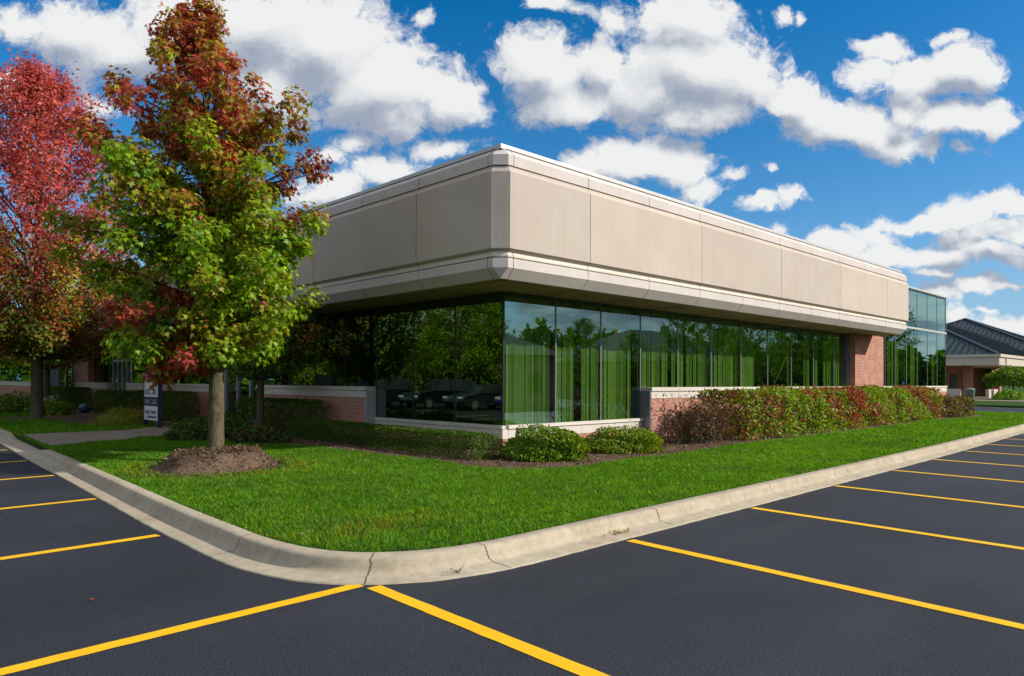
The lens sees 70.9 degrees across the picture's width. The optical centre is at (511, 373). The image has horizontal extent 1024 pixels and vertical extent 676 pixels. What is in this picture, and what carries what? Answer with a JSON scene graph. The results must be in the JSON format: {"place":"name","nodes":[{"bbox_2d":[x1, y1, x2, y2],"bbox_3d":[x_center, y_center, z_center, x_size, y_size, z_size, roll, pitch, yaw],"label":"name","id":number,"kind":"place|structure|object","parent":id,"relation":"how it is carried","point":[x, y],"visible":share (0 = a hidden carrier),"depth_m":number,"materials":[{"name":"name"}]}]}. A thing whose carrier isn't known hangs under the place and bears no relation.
{"place":"outdoors","nodes":[
{"label":"outdoors","id":0,"kind":"place"},
{"bbox_2d":[1,407,197,425],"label":"mulch bed","id":1,"kind":"object","parent":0,"point":[80,417],"visible":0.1,"depth_m":27.09,"materials":[{"name":"brown soil"}]},
{"bbox_2d":[0,391,29,412],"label":"leafy shrub","id":2,"kind":"object","parent":1,"relation":"on","point":[11,403],"visible":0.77,"depth_m":30.45,"materials":[{"name":"green plant"}]},
{"bbox_2d":[22,396,76,414],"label":"leafy shrub","id":3,"kind":"object","parent":1,"relation":"on","point":[60,407],"visible":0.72,"depth_m":29.26,"materials":[{"name":"green plant"}]},
{"bbox_2d":[43,392,57,403],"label":"white flowers","id":4,"kind":"object","parent":1,"relation":"on","point":[51,397],"visible":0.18,"depth_m":31.79,"materials":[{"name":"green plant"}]},
{"bbox_2d":[43,367,59,398],"bbox_3d":[-25.134,0.577,39.209,0.110,2.350,3.580,1,-1,-44],"label":"window","id":5,"kind":"structure","parent":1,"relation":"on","point":[55,379],"depth_m":38.47,"materials":[{"name":"glass"}]},
{"bbox_2d":[0,232,105,399],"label":"orange tree","id":6,"kind":"object","parent":1,"relation":"on","point":[52,366],"visible":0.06,"depth_m":32.86,"materials":[{"name":"green plant"}]},
{"bbox_2d":[43,386,93,409],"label":"box hedge block","id":7,"kind":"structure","parent":1,"relation":"on","point":[67,391],"depth_m":35.01,"materials":[{"name":"green plant"}]},
{"bbox_2d":[0,48,159,418],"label":"red maple tree","id":8,"kind":"object","parent":1,"relation":"on","point":[44,329],"visible":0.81,"depth_m":24.80,"materials":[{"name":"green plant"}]},
{"bbox_2d":[78,403,90,412],"bbox_3d":[-18.484,1.486,31.097,0.480,0.440,0.480,1,-1,-44],"label":"garden ball","id":9,"kind":"object","parent":1,"relation":"on","point":[84,407],"visible":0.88,"depth_m":30.95,"materials":[{"name":"blue ceramic"}]},
{"bbox_2d":[92,389,142,415],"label":"box hedge block","id":10,"kind":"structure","parent":1,"relation":"on","point":[114,394],"depth_m":30.26,"materials":[{"name":"green plant"}]},
{"bbox_2d":[90,404,155,425],"bbox_3d":[-12.375,1.380,22.979,2.099,0.948,2.282,1,-1,-44],"label":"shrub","id":11,"kind":"object","parent":1,"relation":"on","point":[109,419],"visible":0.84,"depth_m":22.57,"materials":[{"name":"green plant"}]},
{"bbox_2d":[113,406,153,421],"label":"leafy shrub","id":12,"kind":"object","parent":1,"relation":"on","point":[140,409],"visible":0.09,"depth_m":25.02,"materials":[{"name":"green plant"}]},
{"bbox_2d":[130,390,201,420],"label":"box hedge block","id":13,"kind":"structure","parent":1,"relation":"on","point":[174,394],"depth_m":25.48,"materials":[{"name":"green plant"}]},
{"bbox_2d":[19,425,196,445],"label":"footpath","id":14,"kind":"structure","parent":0,"point":[51,439],"depth_m":18.60,"materials":[{"name":"concrete"}]},
{"bbox_2d":[143,373,161,427],"bbox_3d":[-11.054,0.798,22.115,0.110,1.670,1.360,1,-1,-44],"label":"entrance sign","id":15,"kind":"object","parent":14,"relation":"on","point":[152,407],"visible":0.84,"depth_m":21.98,"materials":[{"name":"metal"}]},
{"bbox_2d":[0,410,1023,551],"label":"lawn","id":16,"kind":"structure","parent":0,"point":[30,442],"depth_m":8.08,"materials":[{"name":"plant"}]},
{"bbox_2d":[0,285,24,372],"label":"shaded green tree","id":17,"kind":"object","parent":16,"relation":"on","point":[6,363],"visible":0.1,"depth_m":36.31,"materials":[{"name":"green plant"}]},
{"bbox_2d":[37,0,333,447],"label":"sweetgum tree","id":18,"kind":"object","parent":16,"relation":"on","point":[196,245],"visible":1,"depth_m":12.00,"materials":[{"name":"green plant"}]},
{"bbox_2d":[118,443,309,478],"bbox_3d":[-4.936,1.411,12.072,3.113,0.409,3.111,1,-1,-44],"label":"mulch mound","id":19,"kind":"object","parent":16,"relation":"on","point":[231,458],"visible":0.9,"depth_m":11.48,"materials":[{"name":"brown wood"}]},
{"bbox_2d":[0,406,1023,675],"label":"parking lot","id":20,"kind":"structure","parent":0,"point":[624,608],"depth_m":5.27,"materials":[{"name":"grey asphalt"}]},
{"bbox_2d":[0,475,54,479],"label":"parking line","id":21,"kind":"object","parent":20,"relation":"on","point":[27,477],"visible":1,"depth_m":11.69,"materials":[{"name":"yellow paint"}]},
{"bbox_2d":[0,498,94,508],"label":"parking line","id":22,"kind":"object","parent":20,"relation":"on","point":[47,503],"visible":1,"depth_m":9.25,"materials":[{"name":"yellow paint"}]},
{"bbox_2d":[0,534,159,559],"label":"parking line","id":23,"kind":"object","parent":20,"relation":"on","point":[74,547],"visible":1,"depth_m":6.83,"materials":[{"name":"yellow paint"}]},
{"bbox_2d":[0,585,362,675],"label":"parking line","id":24,"kind":"object","parent":20,"relation":"on","point":[84,651],"visible":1,"depth_m":4.54,"materials":[{"name":"yellow paint"}]},
{"bbox_2d":[368,585,609,675],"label":"parking line","id":25,"kind":"object","parent":20,"relation":"on","point":[540,654],"visible":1,"depth_m":4.51,"materials":[{"name":"yellow paint"}]},
{"bbox_2d":[0,424,1023,584],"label":"kerb","id":26,"kind":"structure","parent":20,"relation":"on","point":[226,543],"depth_m":7.31,"materials":[{"name":"concrete"}]},
{"bbox_2d":[603,527,629,535],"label":"gutter weed","id":27,"kind":"object","parent":26,"relation":"on","point":[616,531],"visible":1,"depth_m":7.47,"materials":[{"name":"beige plant"}]},
{"bbox_2d":[628,539,1023,628],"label":"parking line","id":28,"kind":"object","parent":20,"relation":"on","point":[930,606],"visible":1,"depth_m":5.58,"materials":[{"name":"yellow paint"}]},
{"bbox_2d":[752,507,1023,549],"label":"parking line","id":29,"kind":"object","parent":20,"relation":"on","point":[956,538],"visible":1,"depth_m":7.83,"materials":[{"name":"yellow paint"}]},
{"bbox_2d":[837,485,1023,507],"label":"parking line","id":30,"kind":"object","parent":20,"relation":"on","point":[934,496],"visible":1,"depth_m":10.04,"materials":[{"name":"yellow paint"}]},
{"bbox_2d":[893,470,1023,482],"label":"parking line","id":31,"kind":"object","parent":20,"relation":"on","point":[959,476],"visible":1,"depth_m":12.30,"materials":[{"name":"yellow paint"}]},
{"bbox_2d":[932,459,1023,466],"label":"parking line","id":32,"kind":"object","parent":20,"relation":"on","point":[975,462],"visible":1,"depth_m":14.48,"materials":[{"name":"yellow paint"}]},
{"bbox_2d":[0,0,1023,335],"label":"sky","id":33,"kind":"structure","parent":0,"point":[889,133],"materials":[{"name":"blue"}]},
{"bbox_2d":[224,414,981,469],"bbox_3d":[5.798,1.768,26.399,32.900,0.060,13.900,1,-1,-44],"label":"mulch bed","id":34,"kind":"object","parent":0,"point":[690,447],"visible":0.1,"depth_m":14.84,"materials":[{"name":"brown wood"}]},
{"bbox_2d":[163,415,207,440],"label":"leafy shrub","id":35,"kind":"object","parent":34,"relation":"on","point":[184,430],"visible":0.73,"depth_m":17.14,"materials":[{"name":"green plant"}]},
{"bbox_2d":[196,408,253,437],"bbox_3d":[-7.419,1.285,18.676,1.589,0.784,1.793,1,-1,-44],"label":"leafy shrub","id":36,"kind":"object","parent":34,"relation":"on","point":[230,423],"visible":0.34,"depth_m":18.43,"materials":[{"name":"green plant"}]},
{"bbox_2d":[229,422,291,443],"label":"leafy shrub","id":37,"kind":"object","parent":34,"relation":"on","point":[271,435],"visible":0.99,"depth_m":16.45,"materials":[{"name":"green plant"}]},
{"bbox_2d":[224,240,333,428],"bbox_3d":[-6.666,-1.043,19.589,4.076,5.637,4.271,1,-1,-44],"label":"dark green tree","id":38,"kind":"object","parent":34,"relation":"on","point":[261,374],"visible":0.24,"depth_m":19.42,"materials":[{"name":"green plant"}]},
{"bbox_2d":[232,396,330,434],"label":"box hedge block","id":39,"kind":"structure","parent":34,"relation":"on","point":[284,402],"depth_m":19.88,"materials":[{"name":"green plant"}]},
{"bbox_2d":[287,418,504,459],"bbox_3d":[-2.950,1.358,15.969,0.957,0.509,7.455,1,-1,-44],"label":"box hedge","id":40,"kind":"object","parent":34,"relation":"on","point":[412,431],"visible":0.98,"depth_m":15.06,"materials":[{"name":"green plant"}]},
{"bbox_2d":[499,424,592,461],"bbox_3d":[0.586,1.274,13.392,1.525,0.720,1.496,1,-1,-44],"label":"green bush","id":41,"kind":"object","parent":34,"relation":"on","point":[543,443],"visible":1,"depth_m":13.06,"materials":[{"name":"green plant"}]},
{"bbox_2d":[583,425,664,453],"bbox_3d":[2.266,1.345,14.887,1.850,0.616,1.263,0,-1,-18],"label":"green bush","id":42,"kind":"object","parent":34,"relation":"on","point":[625,441],"visible":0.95,"depth_m":14.56,"materials":[{"name":"green plant"}]},
{"bbox_2d":[634,389,744,444],"bbox_3d":[4.271,0.997,17.201,3.194,1.360,2.167,1,-1,-44],"label":"bare shrub","id":43,"kind":"object","parent":34,"relation":"on","point":[690,431],"visible":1,"depth_m":16.92,"materials":[{"name":"brown plant"}]},
{"bbox_2d":[693,384,943,440],"bbox_3d":[11.225,1.050,24.031,1.938,1.497,17.447,0,-1,45],"label":"autumn hedge","id":44,"kind":"object","parent":34,"relation":"on","point":[836,401],"visible":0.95,"depth_m":20.83,"materials":[{"name":"green plant"}]},
{"bbox_2d":[914,394,976,416],"bbox_3d":[19.065,1.414,31.687,3.644,1.034,1.904,1,-1,-44],"label":"brown shrub","id":45,"kind":"object","parent":34,"relation":"on","point":[957,403],"visible":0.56,"depth_m":30.93,"materials":[{"name":"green plant"}]},
{"bbox_2d":[965,388,974,397],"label":"litter bin","id":46,"kind":"object","parent":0,"point":[969,392],"visible":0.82,"depth_m":69.91,"materials":[{"name":"grey metal"}]},
{"bbox_2d":[964,392,1023,407],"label":"lawn","id":47,"kind":"structure","parent":0,"point":[998,404],"depth_m":51.21,"materials":[{"name":"plant"}]},
{"bbox_2d":[946,318,1023,397],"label":"brick pavilion","id":48,"kind":"structure","parent":47,"relation":"on","point":[976,351],"depth_m":77.55,"materials":[{"name":"metal"}]},
{"bbox_2d":[950,374,956,388],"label":"window","id":49,"kind":"structure","parent":48,"relation":"in","point":[953,377],"depth_m":79.84,"materials":[{"name":"glass"}]},
{"bbox_2d":[972,396,1023,401],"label":"plaza","id":50,"kind":"structure","parent":0,"point":[979,398],"depth_m":62.23,"materials":[{"name":"concrete"}]},
{"bbox_2d":[982,365,1023,391],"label":"tree","id":51,"kind":"object","parent":50,"relation":"on","point":[1006,376],"visible":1,"depth_m":65.73,"materials":[{"name":"green plant"}]},
{"bbox_2d":[989,390,1023,399],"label":"round green bush","id":52,"kind":"object","parent":50,"relation":"on","point":[1011,395],"visible":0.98,"depth_m":63.68,"materials":[{"name":"green plant"}]},
{"bbox_2d":[1001,385,1023,407],"bbox_3d":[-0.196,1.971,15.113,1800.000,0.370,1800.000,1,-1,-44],"label":"ground","id":53,"kind":"structure","parent":0,"point":[1021,389],"depth_m":228.94,"materials":[{"name":"plant"}]},
{"bbox_2d":[0,143,946,448],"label":"office building","id":54,"kind":"structure","parent":53,"relation":"on","point":[500,289],"depth_m":17.30,"materials":[{"name":"concrete"}]},
{"bbox_2d":[1,359,4,380],"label":"window","id":55,"kind":"structure","parent":54,"relation":"in","point":[3,372],"depth_m":55.76,"materials":[{"name":"green glass"}]},
{"bbox_2d":[5,359,8,380],"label":"window","id":56,"kind":"structure","parent":54,"relation":"in","point":[6,372],"depth_m":54.70,"materials":[{"name":"green glass"}]},
{"bbox_2d":[9,358,12,380],"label":"window","id":57,"kind":"structure","parent":54,"relation":"in","point":[10,365],"depth_m":53.46,"materials":[{"name":"green glass"}]},
{"bbox_2d":[13,357,17,380],"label":"window","id":58,"kind":"structure","parent":54,"relation":"in","point":[14,371],"depth_m":52.39,"materials":[{"name":"green glass"}]},
{"bbox_2d":[17,361,21,380],"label":"window","id":59,"kind":"structure","parent":54,"relation":"in","point":[19,369],"depth_m":51.33,"materials":[{"name":"green glass"}]},
{"bbox_2d":[22,360,26,380],"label":"window","id":60,"kind":"structure","parent":54,"relation":"in","point":[24,369],"depth_m":50.09,"materials":[{"name":"green glass"}]},
{"bbox_2d":[26,358,30,381],"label":"window","id":61,"kind":"structure","parent":54,"relation":"in","point":[28,378],"depth_m":49.03,"materials":[{"name":"green glass"}]},
{"bbox_2d":[59,359,73,403],"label":"window","id":62,"kind":"structure","parent":54,"relation":"in","point":[67,379],"depth_m":41.54,"materials":[{"name":"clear glass"}]},
{"bbox_2d":[94,343,103,382],"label":"window","id":63,"kind":"structure","parent":54,"relation":"in","point":[98,369],"depth_m":36.91,"materials":[{"name":"black glass"}]},
{"bbox_2d":[103,342,112,382],"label":"window","id":64,"kind":"structure","parent":54,"relation":"in","point":[108,367],"depth_m":35.76,"materials":[{"name":"black glass"}]},
{"bbox_2d":[112,339,132,409],"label":"window","id":65,"kind":"structure","parent":54,"relation":"in","point":[122,371],"depth_m":33.92,"materials":[{"name":"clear glass"}]},
{"bbox_2d":[133,339,145,382],"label":"window","id":66,"kind":"structure","parent":54,"relation":"in","point":[137,369],"depth_m":32.32,"materials":[{"name":"green glass"}]},
{"bbox_2d":[145,350,158,372],"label":"window","id":67,"kind":"structure","parent":54,"relation":"in","point":[146,368],"depth_m":31.52,"materials":[{"name":"green glass"}]},
{"bbox_2d":[159,361,172,383],"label":"window","id":68,"kind":"structure","parent":54,"relation":"in","point":[160,362],"depth_m":30.12,"materials":[{"name":"green glass"}]},
{"bbox_2d":[173,368,188,383],"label":"window","id":69,"kind":"structure","parent":54,"relation":"in","point":[184,379],"depth_m":28.33,"materials":[{"name":"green glass"}]},
{"bbox_2d":[189,363,205,383],"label":"window","id":70,"kind":"structure","parent":54,"relation":"in","point":[199,379],"depth_m":27.29,"materials":[{"name":"green glass"}]},
{"bbox_2d":[206,364,208,383],"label":"window","id":71,"kind":"structure","parent":54,"relation":"in","point":[207,380],"depth_m":26.59,"materials":[{"name":"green glass"}]},
{"bbox_2d":[224,359,264,422],"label":"door","id":72,"kind":"structure","parent":54,"relation":"in","point":[231,392],"depth_m":24.62,"materials":[{"name":"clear glass"}]},
{"bbox_2d":[265,325,288,384],"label":"window","id":73,"kind":"structure","parent":54,"relation":"in","point":[276,381],"depth_m":22.40,"materials":[{"name":"black glass"}]},
{"bbox_2d":[289,316,314,385],"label":"window","id":74,"kind":"structure","parent":54,"relation":"in","point":[307,378],"depth_m":21.28,"materials":[{"name":"black glass"}]},
{"bbox_2d":[315,311,343,385],"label":"window","id":75,"kind":"structure","parent":54,"relation":"in","point":[330,373],"depth_m":20.21,"materials":[{"name":"black glass"}]},
{"bbox_2d":[343,307,375,386],"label":"window","id":76,"kind":"structure","parent":54,"relation":"in","point":[359,359],"depth_m":19.14,"materials":[{"name":"black glass"}]},
{"bbox_2d":[376,303,412,418],"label":"window","id":77,"kind":"structure","parent":54,"relation":"in","point":[394,323],"depth_m":17.98,"materials":[{"name":"green glass"}]},
{"bbox_2d":[412,297,453,421],"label":"window","id":78,"kind":"structure","parent":54,"relation":"in","point":[433,320],"depth_m":16.84,"materials":[{"name":"green glass"}]},
{"bbox_2d":[454,291,501,424],"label":"window","id":79,"kind":"structure","parent":54,"relation":"in","point":[477,318],"depth_m":15.70,"materials":[{"name":"green glass"}]},
{"bbox_2d":[504,291,556,425],"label":"window","id":80,"kind":"structure","parent":54,"relation":"in","point":[530,320],"depth_m":15.70,"materials":[{"name":"green glass"}]},
{"bbox_2d":[556,298,601,422],"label":"window","id":81,"kind":"structure","parent":54,"relation":"in","point":[579,323],"depth_m":16.82,"materials":[{"name":"green glass"}]},
{"bbox_2d":[601,303,640,419],"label":"window","id":82,"kind":"structure","parent":54,"relation":"in","point":[621,325],"depth_m":17.94,"materials":[{"name":"green glass"}]},
{"bbox_2d":[641,308,677,387],"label":"window","id":83,"kind":"structure","parent":54,"relation":"in","point":[659,329],"depth_m":19.10,"materials":[{"name":"green glass"}]},
{"bbox_2d":[678,313,711,386],"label":"window","id":84,"kind":"structure","parent":54,"relation":"in","point":[694,331],"depth_m":20.30,"materials":[{"name":"green glass"}]},
{"bbox_2d":[712,317,740,386],"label":"window","id":85,"kind":"structure","parent":54,"relation":"in","point":[726,333],"depth_m":21.52,"materials":[{"name":"green glass"}]},
{"bbox_2d":[741,321,767,386],"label":"window","id":86,"kind":"structure","parent":54,"relation":"in","point":[754,336],"depth_m":22.72,"materials":[{"name":"green glass"}]},
{"bbox_2d":[768,324,791,386],"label":"window","id":87,"kind":"structure","parent":54,"relation":"in","point":[779,337],"depth_m":23.93,"materials":[{"name":"green glass"}]},
{"bbox_2d":[792,327,813,386],"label":"window","id":88,"kind":"structure","parent":54,"relation":"in","point":[802,338],"depth_m":25.14,"materials":[{"name":"green glass"}]},
{"bbox_2d":[814,330,833,385],"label":"window","id":89,"kind":"structure","parent":54,"relation":"in","point":[823,340],"depth_m":26.36,"materials":[{"name":"green glass"}]},
{"bbox_2d":[834,332,845,385],"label":"window","id":90,"kind":"structure","parent":54,"relation":"in","point":[839,338],"depth_m":27.37,"materials":[{"name":"green glass"}]},
{"bbox_2d":[876,335,884,385],"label":"window","id":91,"kind":"structure","parent":54,"relation":"in","point":[883,336],"depth_m":30.60,"materials":[{"name":"green glass"}]},
{"bbox_2d":[885,335,895,385],"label":"window","id":92,"kind":"structure","parent":54,"relation":"in","point":[890,371],"depth_m":31.17,"materials":[{"name":"green glass"}]},
{"bbox_2d":[895,330,906,385],"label":"window","id":93,"kind":"structure","parent":54,"relation":"in","point":[900,340],"depth_m":32.14,"materials":[{"name":"green glass"}]},
{"bbox_2d":[907,290,916,327],"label":"window","id":94,"kind":"structure","parent":54,"relation":"in","point":[912,322],"depth_m":33.22,"materials":[{"name":"blue glass"}]},
{"bbox_2d":[907,328,917,385],"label":"window","id":95,"kind":"structure","parent":54,"relation":"in","point":[911,333],"depth_m":33.16,"materials":[{"name":"green glass"}]},
{"bbox_2d":[917,330,927,385],"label":"window","id":96,"kind":"structure","parent":54,"relation":"in","point":[922,336],"depth_m":34.17,"materials":[{"name":"green glass"}]},
{"bbox_2d":[917,292,927,328],"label":"window","id":97,"kind":"structure","parent":54,"relation":"in","point":[922,299],"depth_m":34.20,"materials":[{"name":"blue glass"}]},
{"bbox_2d":[928,332,936,385],"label":"window","id":98,"kind":"structure","parent":54,"relation":"in","point":[932,337],"depth_m":35.22,"materials":[{"name":"green glass"}]},
{"bbox_2d":[928,295,936,330],"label":"window","id":99,"kind":"structure","parent":54,"relation":"in","point":[932,301],"depth_m":35.26,"materials":[{"name":"blue glass"}]},
{"bbox_2d":[937,333,945,385],"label":"window","id":100,"kind":"structure","parent":54,"relation":"in","point":[941,338],"depth_m":36.24,"materials":[{"name":"green glass"}]},
{"bbox_2d":[937,298,945,331],"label":"window","id":101,"kind":"structure","parent":54,"relation":"in","point":[940,302],"depth_m":36.25,"materials":[{"name":"blue glass"}]}
]}

